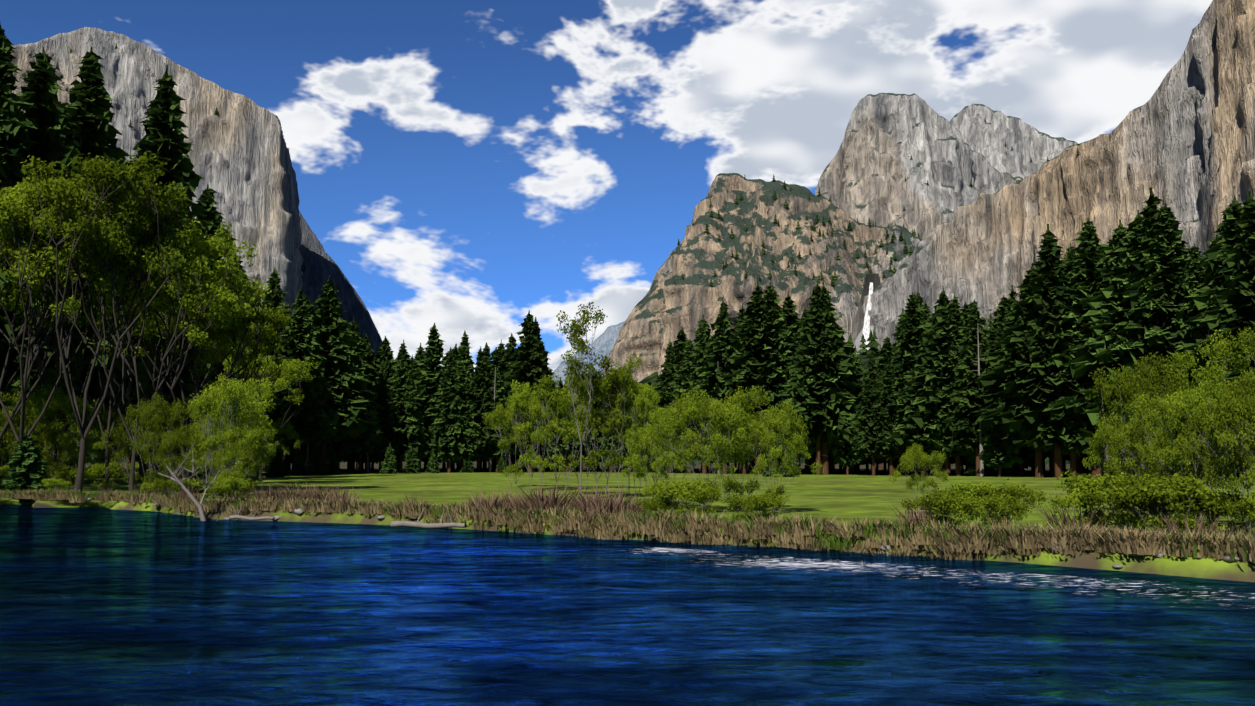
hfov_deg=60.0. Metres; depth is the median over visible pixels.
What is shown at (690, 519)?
dry grass tuft
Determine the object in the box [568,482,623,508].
dry willow bush
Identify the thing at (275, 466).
young fir tree
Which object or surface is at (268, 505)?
dry grass tuft
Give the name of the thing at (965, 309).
conifer tree
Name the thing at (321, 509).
dry grass tuft
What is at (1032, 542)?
dry grass tuft
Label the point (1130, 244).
conifer tree
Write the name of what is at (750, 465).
conifer tree
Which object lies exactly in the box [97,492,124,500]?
dry grass tuft
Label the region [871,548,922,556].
dry grass tuft
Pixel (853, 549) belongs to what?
dry grass tuft
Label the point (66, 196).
left deciduous tree
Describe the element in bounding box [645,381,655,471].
conifer tree
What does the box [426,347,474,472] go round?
conifer tree
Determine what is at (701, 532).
dry grass tuft
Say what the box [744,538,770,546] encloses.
dry grass tuft
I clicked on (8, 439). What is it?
understory tree
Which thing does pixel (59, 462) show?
understory shrub
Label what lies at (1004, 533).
grass tuft
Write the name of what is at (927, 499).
willow shrub
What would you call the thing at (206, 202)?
conifer tree
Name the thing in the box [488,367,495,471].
dead snag
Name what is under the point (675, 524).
grass tuft
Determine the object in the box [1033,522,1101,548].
dry grass tuft
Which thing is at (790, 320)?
conifer tree
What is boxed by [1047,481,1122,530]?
willow shrub
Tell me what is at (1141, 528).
grass tuft
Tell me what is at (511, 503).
dry willow bush
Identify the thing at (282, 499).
dry willow bush
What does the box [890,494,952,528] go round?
dry willow bush
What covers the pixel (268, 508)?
dry grass tuft
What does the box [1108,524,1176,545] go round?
dry grass tuft
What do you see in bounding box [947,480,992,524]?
willow shrub
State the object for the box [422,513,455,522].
dry grass tuft
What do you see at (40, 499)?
dry grass tuft
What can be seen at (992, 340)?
conifer tree
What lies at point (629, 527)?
dry grass tuft
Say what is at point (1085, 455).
conifer tree
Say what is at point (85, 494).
grass tuft
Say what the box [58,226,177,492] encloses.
left deciduous tree
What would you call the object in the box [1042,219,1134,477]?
conifer tree
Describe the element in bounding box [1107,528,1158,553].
dry grass tuft
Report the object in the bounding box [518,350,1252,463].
cathedral talus hillside
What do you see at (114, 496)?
dry grass tuft
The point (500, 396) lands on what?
conifer tree
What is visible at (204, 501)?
grass tuft
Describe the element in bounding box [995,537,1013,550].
dry grass tuft
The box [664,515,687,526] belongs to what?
dry grass tuft
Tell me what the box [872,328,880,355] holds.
conifer tree
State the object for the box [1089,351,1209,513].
cottonwood tree
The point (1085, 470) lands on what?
conifer tree
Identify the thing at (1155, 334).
conifer tree
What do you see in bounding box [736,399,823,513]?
willow tree
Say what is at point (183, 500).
dry grass tuft
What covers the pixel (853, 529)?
grass tuft
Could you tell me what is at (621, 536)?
dry grass tuft
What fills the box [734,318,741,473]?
conifer tree
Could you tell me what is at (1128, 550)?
dry grass tuft
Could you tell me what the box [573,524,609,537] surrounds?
dry grass tuft
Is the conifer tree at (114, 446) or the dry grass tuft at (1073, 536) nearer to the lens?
the dry grass tuft at (1073, 536)
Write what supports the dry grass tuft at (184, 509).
on the valley ground
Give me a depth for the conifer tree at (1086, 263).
185.11 m
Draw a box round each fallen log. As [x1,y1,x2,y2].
[229,506,274,520]
[390,508,466,528]
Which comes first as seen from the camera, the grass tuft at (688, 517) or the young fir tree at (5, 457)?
the grass tuft at (688, 517)
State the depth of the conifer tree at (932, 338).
204.94 m
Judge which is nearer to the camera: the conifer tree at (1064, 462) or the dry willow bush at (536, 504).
the dry willow bush at (536, 504)
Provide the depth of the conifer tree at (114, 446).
334.69 m
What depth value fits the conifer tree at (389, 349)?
314.68 m
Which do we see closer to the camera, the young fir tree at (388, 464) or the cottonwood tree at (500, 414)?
the cottonwood tree at (500, 414)
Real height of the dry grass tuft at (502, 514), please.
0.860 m
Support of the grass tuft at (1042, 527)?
on the valley ground
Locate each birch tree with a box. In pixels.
[556,302,607,498]
[613,351,642,476]
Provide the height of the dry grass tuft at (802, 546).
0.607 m
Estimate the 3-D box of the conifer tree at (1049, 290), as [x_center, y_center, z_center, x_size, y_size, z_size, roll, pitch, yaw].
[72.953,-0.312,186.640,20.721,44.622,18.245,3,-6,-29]
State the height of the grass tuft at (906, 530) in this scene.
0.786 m
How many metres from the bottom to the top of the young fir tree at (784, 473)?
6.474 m
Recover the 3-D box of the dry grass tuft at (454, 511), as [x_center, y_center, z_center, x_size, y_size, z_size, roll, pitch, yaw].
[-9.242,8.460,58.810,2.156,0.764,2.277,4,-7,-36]
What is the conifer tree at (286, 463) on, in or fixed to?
on the valley ground
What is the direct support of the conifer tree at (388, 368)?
on the valley ground
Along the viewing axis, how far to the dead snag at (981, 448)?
196.43 m
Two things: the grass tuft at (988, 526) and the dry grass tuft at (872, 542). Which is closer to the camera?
the grass tuft at (988, 526)
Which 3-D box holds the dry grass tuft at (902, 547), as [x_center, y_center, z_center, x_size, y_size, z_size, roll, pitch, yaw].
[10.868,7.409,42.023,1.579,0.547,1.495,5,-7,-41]
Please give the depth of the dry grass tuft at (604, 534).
49.83 m
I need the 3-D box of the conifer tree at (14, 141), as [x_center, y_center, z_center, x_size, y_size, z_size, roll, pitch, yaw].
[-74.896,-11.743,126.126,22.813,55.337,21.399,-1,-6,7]
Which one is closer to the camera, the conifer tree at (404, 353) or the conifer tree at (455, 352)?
the conifer tree at (404, 353)
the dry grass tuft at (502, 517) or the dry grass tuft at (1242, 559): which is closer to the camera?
the dry grass tuft at (1242, 559)
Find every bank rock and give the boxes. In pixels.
[293,508,304,514]
[880,545,890,550]
[1049,541,1064,552]
[1112,564,1122,567]
[1154,550,1163,557]
[1223,556,1239,561]
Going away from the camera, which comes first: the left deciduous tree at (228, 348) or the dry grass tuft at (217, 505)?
the dry grass tuft at (217, 505)
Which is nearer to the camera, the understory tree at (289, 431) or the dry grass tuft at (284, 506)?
the dry grass tuft at (284, 506)
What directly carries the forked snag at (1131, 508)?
on the valley ground
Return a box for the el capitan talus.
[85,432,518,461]
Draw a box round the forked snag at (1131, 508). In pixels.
[1112,456,1178,533]
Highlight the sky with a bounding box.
[0,0,1212,371]
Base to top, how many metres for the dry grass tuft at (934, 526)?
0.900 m
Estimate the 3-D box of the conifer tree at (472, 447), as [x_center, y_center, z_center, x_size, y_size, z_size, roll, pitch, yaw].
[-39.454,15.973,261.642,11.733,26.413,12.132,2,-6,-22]
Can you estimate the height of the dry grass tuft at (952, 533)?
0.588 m
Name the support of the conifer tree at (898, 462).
on the valley ground
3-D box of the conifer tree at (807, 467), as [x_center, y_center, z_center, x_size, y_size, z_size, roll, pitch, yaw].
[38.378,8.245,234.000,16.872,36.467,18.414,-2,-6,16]
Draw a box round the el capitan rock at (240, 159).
[10,27,302,314]
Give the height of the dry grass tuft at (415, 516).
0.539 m
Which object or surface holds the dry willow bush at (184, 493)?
on the valley ground
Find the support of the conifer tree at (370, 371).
on the valley ground
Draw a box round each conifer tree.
[0,24,88,414]
[1,47,123,451]
[1,414,64,443]
[30,47,173,481]
[81,65,223,480]
[101,158,127,477]
[113,443,129,469]
[192,185,274,416]
[230,253,273,429]
[240,267,296,472]
[247,298,261,471]
[263,288,336,474]
[281,447,306,470]
[284,443,312,473]
[300,275,374,467]
[301,298,316,468]
[305,310,314,469]
[337,389,387,472]
[342,453,363,472]
[345,316,382,472]
[347,323,377,471]
[352,376,388,472]
[358,334,374,469]
[364,345,379,470]
[371,456,383,471]
[373,361,405,472]
[375,335,395,461]
[375,338,394,371]
[381,355,429,472]
[382,356,397,461]
[384,339,411,459]
[395,343,428,470]
[398,395,430,460]
[409,354,414,368]
[410,322,455,462]
[424,461,427,470]
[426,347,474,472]
[441,348,451,367]
[443,366,488,472]
[451,344,459,470]
[454,331,474,385]
[468,347,501,471]
[479,369,521,471]
[480,457,495,471]
[482,342,500,470]
[484,347,508,471]
[497,339,506,364]
[499,310,557,471]
[501,333,517,467]
[509,444,523,471]
[518,317,554,471]
[519,371,561,471]
[545,372,589,471]
[547,377,554,471]
[552,377,565,471]
[568,404,598,471]
[579,456,604,471]
[580,399,606,471]
[599,427,621,471]
[614,380,635,471]
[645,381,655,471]
[648,328,688,472]
[648,341,677,472]
[667,339,705,472]
[684,325,727,473]
[689,298,758,473]
[692,315,712,472]
[721,283,790,473]
[721,431,764,473]
[727,283,798,445]
[731,303,747,472]
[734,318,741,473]
[749,449,762,473]
[769,281,862,474]
[777,372,815,468]
[781,291,800,338]
[784,281,856,474]
[793,308,809,473]
[813,452,830,473]
[814,444,834,473]
[828,338,871,474]
[831,440,863,474]
[848,351,898,474]
[858,334,866,353]
[858,356,864,374]
[862,330,877,354]
[863,459,880,473]
[865,358,913,475]
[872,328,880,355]
[876,337,896,471]
[878,375,889,474]
[879,461,886,471]
[881,292,932,475]
[883,352,954,474]
[891,288,975,475]
[891,309,906,472]
[893,454,912,474]
[897,291,923,473]
[920,300,931,473]
[924,292,977,475]
[924,446,936,474]
[941,299,997,475]
[950,458,964,473]
[961,300,971,474]
[972,263,1086,476]
[980,389,1024,476]
[985,325,999,365]
[986,329,1002,344]
[987,295,1007,336]
[987,313,992,330]
[998,224,1097,477]
[1001,285,1018,334]
[1003,300,1024,475]
[1012,261,1080,476]
[1013,444,1051,476]
[1019,298,1034,474]
[1039,251,1098,477]
[1041,217,1122,477]
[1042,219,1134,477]
[1042,455,1048,475]
[1061,210,1176,471]
[1061,243,1081,475]
[1063,458,1068,469]
[1071,407,1116,471]
[1083,451,1121,457]
[1083,456,1088,472]
[1097,203,1200,470]
[1109,186,1200,478]
[1149,243,1210,476]
[1166,235,1231,473]
[1170,197,1254,477]
[1175,195,1250,447]
[1189,191,1254,400]
[1194,232,1254,387]
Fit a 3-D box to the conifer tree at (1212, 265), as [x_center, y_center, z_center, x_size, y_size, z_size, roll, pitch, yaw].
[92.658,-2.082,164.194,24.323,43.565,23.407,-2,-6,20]
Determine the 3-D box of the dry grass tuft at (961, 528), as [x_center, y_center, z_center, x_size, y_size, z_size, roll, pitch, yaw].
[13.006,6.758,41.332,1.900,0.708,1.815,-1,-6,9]
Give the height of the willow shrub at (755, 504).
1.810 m
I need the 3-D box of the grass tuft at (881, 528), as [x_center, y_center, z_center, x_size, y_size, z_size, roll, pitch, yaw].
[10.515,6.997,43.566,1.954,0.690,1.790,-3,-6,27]
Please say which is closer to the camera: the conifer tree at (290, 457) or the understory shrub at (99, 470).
the understory shrub at (99, 470)
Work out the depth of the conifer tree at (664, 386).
244.56 m
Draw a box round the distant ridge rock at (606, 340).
[552,321,624,386]
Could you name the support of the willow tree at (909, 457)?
on the valley ground
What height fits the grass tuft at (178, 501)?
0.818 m
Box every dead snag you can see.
[304,443,309,469]
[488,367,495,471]
[970,335,983,476]
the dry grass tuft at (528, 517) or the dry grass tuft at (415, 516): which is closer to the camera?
the dry grass tuft at (528, 517)
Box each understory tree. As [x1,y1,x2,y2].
[0,384,104,488]
[0,391,20,460]
[0,408,38,476]
[0,435,14,477]
[37,419,94,489]
[70,433,121,483]
[93,410,138,486]
[242,436,276,485]
[264,417,303,455]
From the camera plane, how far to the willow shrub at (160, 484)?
78.92 m
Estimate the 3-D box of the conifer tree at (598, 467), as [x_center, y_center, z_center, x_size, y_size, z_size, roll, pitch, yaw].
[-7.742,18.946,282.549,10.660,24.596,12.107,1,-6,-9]
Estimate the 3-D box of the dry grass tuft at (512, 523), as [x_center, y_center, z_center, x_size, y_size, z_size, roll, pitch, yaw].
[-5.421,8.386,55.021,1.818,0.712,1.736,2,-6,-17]
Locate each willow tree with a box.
[621,423,686,498]
[631,408,705,503]
[639,387,751,507]
[688,385,790,510]
[697,401,751,498]
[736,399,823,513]
[888,442,948,515]
[1082,413,1170,528]
[1096,391,1230,530]
[1129,381,1234,521]
[1134,376,1253,532]
[1172,367,1254,534]
[1201,396,1254,480]
[1232,379,1254,463]
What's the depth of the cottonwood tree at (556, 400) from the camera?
90.49 m
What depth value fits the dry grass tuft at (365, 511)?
61.64 m
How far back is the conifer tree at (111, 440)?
176.85 m
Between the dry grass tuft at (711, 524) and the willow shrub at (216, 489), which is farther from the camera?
the willow shrub at (216, 489)
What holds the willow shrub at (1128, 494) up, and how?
on the valley ground
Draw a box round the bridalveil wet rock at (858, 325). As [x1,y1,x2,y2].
[851,274,880,349]
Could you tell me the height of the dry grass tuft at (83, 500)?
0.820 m
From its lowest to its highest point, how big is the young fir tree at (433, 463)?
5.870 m
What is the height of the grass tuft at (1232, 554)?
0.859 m
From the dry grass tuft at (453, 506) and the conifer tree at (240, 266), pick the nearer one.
the dry grass tuft at (453, 506)
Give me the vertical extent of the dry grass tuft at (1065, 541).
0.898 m
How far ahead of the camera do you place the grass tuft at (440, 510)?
59.10 m
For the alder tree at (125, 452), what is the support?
on the valley ground
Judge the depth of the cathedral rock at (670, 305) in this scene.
1472.07 m
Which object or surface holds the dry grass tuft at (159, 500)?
on the valley ground
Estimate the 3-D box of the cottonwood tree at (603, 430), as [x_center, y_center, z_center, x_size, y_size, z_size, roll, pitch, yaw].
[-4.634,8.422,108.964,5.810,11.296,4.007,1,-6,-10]
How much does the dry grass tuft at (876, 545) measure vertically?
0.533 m
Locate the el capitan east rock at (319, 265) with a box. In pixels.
[299,211,381,354]
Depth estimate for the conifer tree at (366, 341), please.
323.37 m
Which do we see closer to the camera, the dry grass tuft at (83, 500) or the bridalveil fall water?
the dry grass tuft at (83, 500)
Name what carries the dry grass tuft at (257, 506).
on the valley ground
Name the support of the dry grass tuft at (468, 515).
on the valley ground
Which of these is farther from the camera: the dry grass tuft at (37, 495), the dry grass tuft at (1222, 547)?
the dry grass tuft at (37, 495)
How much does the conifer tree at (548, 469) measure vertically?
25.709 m
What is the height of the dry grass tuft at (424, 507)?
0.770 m
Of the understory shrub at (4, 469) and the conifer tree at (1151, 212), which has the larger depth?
the conifer tree at (1151, 212)
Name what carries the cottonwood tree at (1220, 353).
on the valley ground
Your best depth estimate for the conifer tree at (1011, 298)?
218.54 m
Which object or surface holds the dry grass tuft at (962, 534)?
on the valley ground
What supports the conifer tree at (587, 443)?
on the valley ground
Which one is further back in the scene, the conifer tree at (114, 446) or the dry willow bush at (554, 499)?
the conifer tree at (114, 446)
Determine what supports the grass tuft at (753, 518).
on the valley ground
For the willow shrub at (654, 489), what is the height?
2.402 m
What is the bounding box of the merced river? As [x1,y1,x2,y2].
[0,504,1254,705]
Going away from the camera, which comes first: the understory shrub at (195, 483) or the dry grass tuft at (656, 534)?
the dry grass tuft at (656, 534)
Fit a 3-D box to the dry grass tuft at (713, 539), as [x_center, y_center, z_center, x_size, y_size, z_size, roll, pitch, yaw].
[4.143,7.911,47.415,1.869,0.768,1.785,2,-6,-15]
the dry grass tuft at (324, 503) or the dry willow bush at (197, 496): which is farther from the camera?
the dry willow bush at (197, 496)
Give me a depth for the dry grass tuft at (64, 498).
83.70 m
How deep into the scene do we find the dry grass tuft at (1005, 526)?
39.62 m
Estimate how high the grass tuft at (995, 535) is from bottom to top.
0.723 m
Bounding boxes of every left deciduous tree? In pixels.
[0,165,105,501]
[0,181,93,441]
[0,187,122,397]
[12,245,145,479]
[19,150,193,492]
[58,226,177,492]
[61,197,257,493]
[93,261,250,471]
[103,218,273,493]
[161,303,273,401]
[178,304,292,488]
[220,352,318,481]
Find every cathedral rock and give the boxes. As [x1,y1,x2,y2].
[600,173,920,381]
[815,93,1022,240]
[950,104,1077,178]
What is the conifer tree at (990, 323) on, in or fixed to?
on the cathedral talus hillside
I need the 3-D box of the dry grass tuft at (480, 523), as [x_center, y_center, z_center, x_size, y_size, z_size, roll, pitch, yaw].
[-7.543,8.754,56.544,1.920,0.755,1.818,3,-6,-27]
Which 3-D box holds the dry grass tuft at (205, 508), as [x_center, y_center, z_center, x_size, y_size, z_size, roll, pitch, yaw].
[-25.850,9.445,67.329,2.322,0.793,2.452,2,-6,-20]
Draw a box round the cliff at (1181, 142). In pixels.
[861,0,1254,350]
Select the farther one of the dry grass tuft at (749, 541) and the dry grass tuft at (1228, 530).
the dry grass tuft at (749, 541)
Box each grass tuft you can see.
[11,490,29,498]
[16,490,38,498]
[22,488,46,498]
[32,493,46,500]
[33,488,61,498]
[42,491,54,499]
[47,489,70,499]
[56,489,76,499]
[67,492,90,502]
[68,491,86,499]
[75,490,104,499]
[86,490,119,500]
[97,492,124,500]
[106,491,128,500]
[122,492,149,501]
[134,492,152,502]
[145,492,173,502]
[149,493,177,503]
[152,493,178,501]
[157,499,174,507]
[170,500,193,511]
[172,495,195,505]
[175,494,199,506]
[184,498,200,510]
[193,497,227,508]
[196,501,227,511]
[206,497,236,509]
[206,499,229,509]
[211,497,233,509]
[223,507,243,515]
[227,501,252,514]
[232,496,264,509]
[233,500,254,510]
[241,496,274,509]
[246,499,273,510]
[248,499,277,510]
[255,499,281,510]
[260,502,278,509]
[268,499,283,510]
[273,501,297,510]
[280,495,309,507]
[281,497,314,511]
[288,502,299,511]
[298,498,329,511]
[310,497,336,510]
[313,501,333,511]
[315,498,349,512]
[331,499,363,512]
[339,498,378,512]
[351,498,386,513]
[351,503,372,512]
[360,505,381,513]
[363,500,396,513]
[379,499,420,514]
[387,509,407,518]
[402,500,430,514]
[402,500,439,515]
[402,507,416,516]
[407,509,423,518]
[409,502,431,514]
[411,500,434,513]
[421,508,440,517]
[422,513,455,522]
[429,502,452,515]
[429,507,444,515]
[430,501,459,510]
[436,502,466,510]
[436,506,458,516]
[436,513,456,522]
[441,502,465,516]
[450,503,478,518]
[470,504,506,519]
[471,516,491,528]
[480,503,519,519]
[484,509,533,524]
[490,505,523,521]
[504,508,532,519]
[504,513,526,525]
[511,508,533,518]
[513,511,551,525]
[517,505,554,520]
[517,518,547,532]
[519,508,544,520]
[523,514,548,530]
[528,509,551,520]
[536,506,571,523]
[542,519,573,531]
[547,510,577,522]
[552,514,583,528]
[556,511,609,530]
[568,508,594,523]
[572,510,594,522]
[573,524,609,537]
[577,513,601,525]
[583,522,624,539]
[583,526,608,537]
[584,510,612,521]
[591,517,623,531]
[594,513,618,525]
[595,514,614,523]
[600,524,625,535]
[603,511,640,524]
[607,526,632,539]
[616,514,637,524]
[618,517,646,531]
[619,510,642,525]
[622,520,637,532]
[625,512,658,524]
[628,508,657,527]
[630,516,678,534]
[631,518,655,533]
[638,512,676,522]
[640,517,658,528]
[641,511,679,527]
[645,523,674,536]
[651,508,687,522]
[655,532,677,542]
[658,526,705,542]
[662,517,687,528]
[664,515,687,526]
[665,522,702,540]
[672,508,712,526]
[676,508,728,528]
[679,534,721,544]
[682,520,707,534]
[684,515,714,530]
[703,526,728,543]
[706,512,737,524]
[708,515,735,528]
[708,517,744,534]
[709,529,744,545]
[716,513,738,525]
[719,520,741,535]
[722,521,749,533]
[726,526,754,537]
[729,520,770,539]
[732,518,772,535]
[739,511,778,524]
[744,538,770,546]
[745,516,774,524]
[746,513,797,534]
[747,522,775,538]
[761,515,799,527]
[763,515,804,534]
[763,524,797,542]
[776,535,791,547]
[778,513,841,534]
[779,514,814,527]
[784,524,829,543]
[785,537,818,548]
[794,536,830,550]
[796,516,835,527]
[797,517,830,537]
[802,530,853,547]
[816,530,865,549]
[818,520,840,533]
[824,517,869,536]
[830,522,872,538]
[833,539,862,551]
[835,543,870,552]
[839,520,875,535]
[843,515,895,536]
[845,517,877,530]
[856,533,882,547]
[857,519,905,536]
[862,542,916,555]
[866,535,889,547]
[869,516,920,537]
[869,520,905,536]
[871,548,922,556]
[878,518,924,535]
[878,528,909,545]
[885,525,902,539]
[889,519,929,538]
[889,539,920,552]
[894,527,926,549]
[899,524,936,544]
[916,516,979,540]
[918,520,958,540]
[918,545,976,559]
[927,527,970,547]
[929,527,995,552]
[930,542,983,559]
[937,527,971,540]
[941,521,984,531]
[941,523,975,541]
[947,521,987,536]
[948,547,985,560]
[949,524,1013,549]
[951,533,997,552]
[953,523,1001,547]
[961,525,1006,536]
[962,522,1013,544]
[976,541,1002,553]
[980,526,1018,544]
[982,519,1039,530]
[985,524,1037,548]
[989,526,1027,541]
[991,523,1021,539]
[992,525,1045,548]
[994,524,1052,543]
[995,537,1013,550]
[996,533,1041,555]
[1007,523,1059,547]
[1015,522,1071,530]
[1027,523,1096,547]
[1029,526,1070,547]
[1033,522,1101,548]
[1044,525,1103,548]
[1045,538,1084,554]
[1053,522,1131,536]
[1055,526,1109,549]
[1083,526,1129,535]
[1083,536,1116,552]
[1086,523,1150,538]
[1089,529,1139,549]
[1092,528,1143,542]
[1094,528,1160,553]
[1095,526,1172,554]
[1095,528,1151,552]
[1105,529,1179,543]
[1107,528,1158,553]
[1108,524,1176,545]
[1119,527,1186,555]
[1121,524,1169,533]
[1140,527,1189,540]
[1149,531,1194,548]
[1152,532,1220,556]
[1152,536,1204,555]
[1153,530,1214,554]
[1157,529,1237,557]
[1163,530,1227,557]
[1170,532,1232,547]
[1176,528,1252,546]
[1186,529,1248,558]
[1188,532,1253,558]
[1207,532,1253,561]
[1210,529,1248,560]
[1228,532,1253,560]
[1231,530,1254,562]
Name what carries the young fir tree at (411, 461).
on the valley ground
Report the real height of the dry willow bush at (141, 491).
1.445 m
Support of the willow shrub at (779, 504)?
on the valley ground
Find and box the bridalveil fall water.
[861,283,872,349]
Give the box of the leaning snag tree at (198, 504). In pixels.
[158,440,222,520]
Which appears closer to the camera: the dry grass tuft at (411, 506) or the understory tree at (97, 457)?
the dry grass tuft at (411, 506)
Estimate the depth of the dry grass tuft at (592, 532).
50.88 m
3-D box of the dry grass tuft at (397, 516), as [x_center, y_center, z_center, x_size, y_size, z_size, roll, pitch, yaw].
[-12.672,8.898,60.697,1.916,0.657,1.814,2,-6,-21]
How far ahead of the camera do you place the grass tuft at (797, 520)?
45.81 m
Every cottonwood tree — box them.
[483,396,539,486]
[509,380,549,486]
[527,397,571,489]
[531,374,594,490]
[555,394,606,486]
[562,350,637,493]
[594,393,652,488]
[616,377,659,496]
[633,394,674,482]
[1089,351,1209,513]
[1147,327,1254,516]
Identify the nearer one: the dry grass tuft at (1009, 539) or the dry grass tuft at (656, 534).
the dry grass tuft at (1009, 539)
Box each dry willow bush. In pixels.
[130,485,155,493]
[150,486,172,497]
[168,484,203,502]
[181,492,213,500]
[217,490,253,502]
[238,489,280,498]
[243,483,292,500]
[259,482,311,501]
[271,491,293,501]
[281,482,327,500]
[289,490,325,501]
[304,487,332,499]
[307,486,346,503]
[317,481,369,504]
[322,487,355,499]
[397,492,429,503]
[455,489,514,511]
[469,491,514,504]
[479,488,533,505]
[497,487,537,511]
[504,485,571,512]
[507,496,561,511]
[517,483,578,510]
[529,481,587,511]
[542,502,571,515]
[559,490,616,512]
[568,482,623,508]
[568,487,616,513]
[570,478,636,519]
[606,491,649,516]
[620,500,650,513]
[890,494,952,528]
[897,508,932,522]
[975,515,1026,527]
[1015,519,1048,529]
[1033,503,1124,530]
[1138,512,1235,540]
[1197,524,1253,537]
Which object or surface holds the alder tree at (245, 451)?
on the valley ground
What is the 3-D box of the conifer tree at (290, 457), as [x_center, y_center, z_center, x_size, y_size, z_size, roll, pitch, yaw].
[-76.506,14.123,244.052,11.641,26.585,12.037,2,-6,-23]
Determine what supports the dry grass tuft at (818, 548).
on the valley ground
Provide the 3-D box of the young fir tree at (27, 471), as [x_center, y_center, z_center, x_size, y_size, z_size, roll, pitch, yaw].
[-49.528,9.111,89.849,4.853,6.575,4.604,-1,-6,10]
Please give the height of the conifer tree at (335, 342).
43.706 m
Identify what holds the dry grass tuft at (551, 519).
on the valley ground
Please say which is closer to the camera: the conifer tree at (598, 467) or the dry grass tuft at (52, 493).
the dry grass tuft at (52, 493)
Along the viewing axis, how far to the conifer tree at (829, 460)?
243.60 m
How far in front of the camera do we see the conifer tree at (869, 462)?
227.58 m
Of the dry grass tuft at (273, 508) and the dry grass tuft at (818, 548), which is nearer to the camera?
the dry grass tuft at (818, 548)
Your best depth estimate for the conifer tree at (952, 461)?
238.54 m
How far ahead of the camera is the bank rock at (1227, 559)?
33.26 m
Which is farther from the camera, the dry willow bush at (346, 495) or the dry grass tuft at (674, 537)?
the dry willow bush at (346, 495)
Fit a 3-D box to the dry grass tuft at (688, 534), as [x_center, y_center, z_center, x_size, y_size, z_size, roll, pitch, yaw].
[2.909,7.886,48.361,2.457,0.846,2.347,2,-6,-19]
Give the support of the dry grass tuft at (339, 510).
on the valley ground
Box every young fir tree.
[0,426,54,501]
[0,441,10,482]
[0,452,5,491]
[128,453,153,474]
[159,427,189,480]
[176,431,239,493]
[262,445,287,476]
[380,445,398,473]
[400,447,421,473]
[425,451,440,472]
[459,452,473,472]
[496,456,506,472]
[759,441,781,476]
[781,448,801,476]
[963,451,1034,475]
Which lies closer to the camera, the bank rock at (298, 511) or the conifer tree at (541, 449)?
the bank rock at (298, 511)
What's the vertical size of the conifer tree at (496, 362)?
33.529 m
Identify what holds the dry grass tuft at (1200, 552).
on the valley ground
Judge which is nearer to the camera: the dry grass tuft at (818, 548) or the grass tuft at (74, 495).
the dry grass tuft at (818, 548)
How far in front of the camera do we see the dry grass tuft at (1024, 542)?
38.34 m
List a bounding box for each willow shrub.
[39,476,69,491]
[140,482,159,494]
[151,479,181,495]
[206,483,232,499]
[220,477,258,498]
[635,497,675,518]
[644,478,687,512]
[652,478,712,515]
[678,485,721,515]
[721,493,778,519]
[748,492,785,518]
[901,487,966,527]
[930,494,987,527]
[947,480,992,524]
[964,478,1048,525]
[968,492,1035,527]
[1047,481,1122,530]
[1054,470,1149,528]
[1081,472,1178,531]
[1101,471,1219,532]
[1118,500,1174,531]
[1162,490,1240,533]
[1203,489,1254,535]
[1217,494,1254,534]
[1247,494,1254,522]
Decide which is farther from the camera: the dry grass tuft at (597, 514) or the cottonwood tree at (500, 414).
the cottonwood tree at (500, 414)
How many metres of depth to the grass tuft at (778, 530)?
45.59 m
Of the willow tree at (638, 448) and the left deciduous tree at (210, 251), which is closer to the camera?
the willow tree at (638, 448)
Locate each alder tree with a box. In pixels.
[3,405,69,462]
[92,417,156,486]
[124,392,189,492]
[124,398,193,490]
[148,424,217,496]
[172,396,250,493]
[176,416,241,496]
[186,373,272,495]
[189,382,277,497]
[189,391,272,486]
[205,425,275,499]
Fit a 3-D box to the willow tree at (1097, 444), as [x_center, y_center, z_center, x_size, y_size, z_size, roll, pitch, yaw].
[20.151,5.010,44.583,3.660,5.141,3.372,-5,-8,44]
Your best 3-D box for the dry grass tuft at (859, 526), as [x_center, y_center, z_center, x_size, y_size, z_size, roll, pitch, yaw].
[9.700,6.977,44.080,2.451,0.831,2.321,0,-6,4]
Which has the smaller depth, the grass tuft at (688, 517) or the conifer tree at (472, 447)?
the grass tuft at (688, 517)
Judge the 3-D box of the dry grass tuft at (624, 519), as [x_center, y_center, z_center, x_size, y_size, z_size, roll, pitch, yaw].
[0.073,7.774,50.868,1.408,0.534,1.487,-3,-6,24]
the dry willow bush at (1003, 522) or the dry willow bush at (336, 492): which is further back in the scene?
the dry willow bush at (336, 492)
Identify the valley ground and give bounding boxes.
[0,462,1254,581]
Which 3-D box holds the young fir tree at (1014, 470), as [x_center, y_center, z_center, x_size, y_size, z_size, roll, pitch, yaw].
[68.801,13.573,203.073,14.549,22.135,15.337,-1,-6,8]
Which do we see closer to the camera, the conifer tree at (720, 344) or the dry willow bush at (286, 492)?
the dry willow bush at (286, 492)
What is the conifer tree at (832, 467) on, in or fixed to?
on the valley ground
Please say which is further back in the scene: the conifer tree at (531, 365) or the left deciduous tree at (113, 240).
the conifer tree at (531, 365)
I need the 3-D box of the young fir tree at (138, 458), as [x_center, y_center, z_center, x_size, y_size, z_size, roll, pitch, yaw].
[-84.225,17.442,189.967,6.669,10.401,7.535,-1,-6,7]
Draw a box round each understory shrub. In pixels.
[0,465,10,481]
[40,451,85,473]
[54,465,94,489]
[85,461,123,490]
[125,462,138,473]
[164,450,225,490]
[233,461,262,483]
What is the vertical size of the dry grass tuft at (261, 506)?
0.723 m
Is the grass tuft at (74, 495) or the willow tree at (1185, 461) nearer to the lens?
the willow tree at (1185, 461)

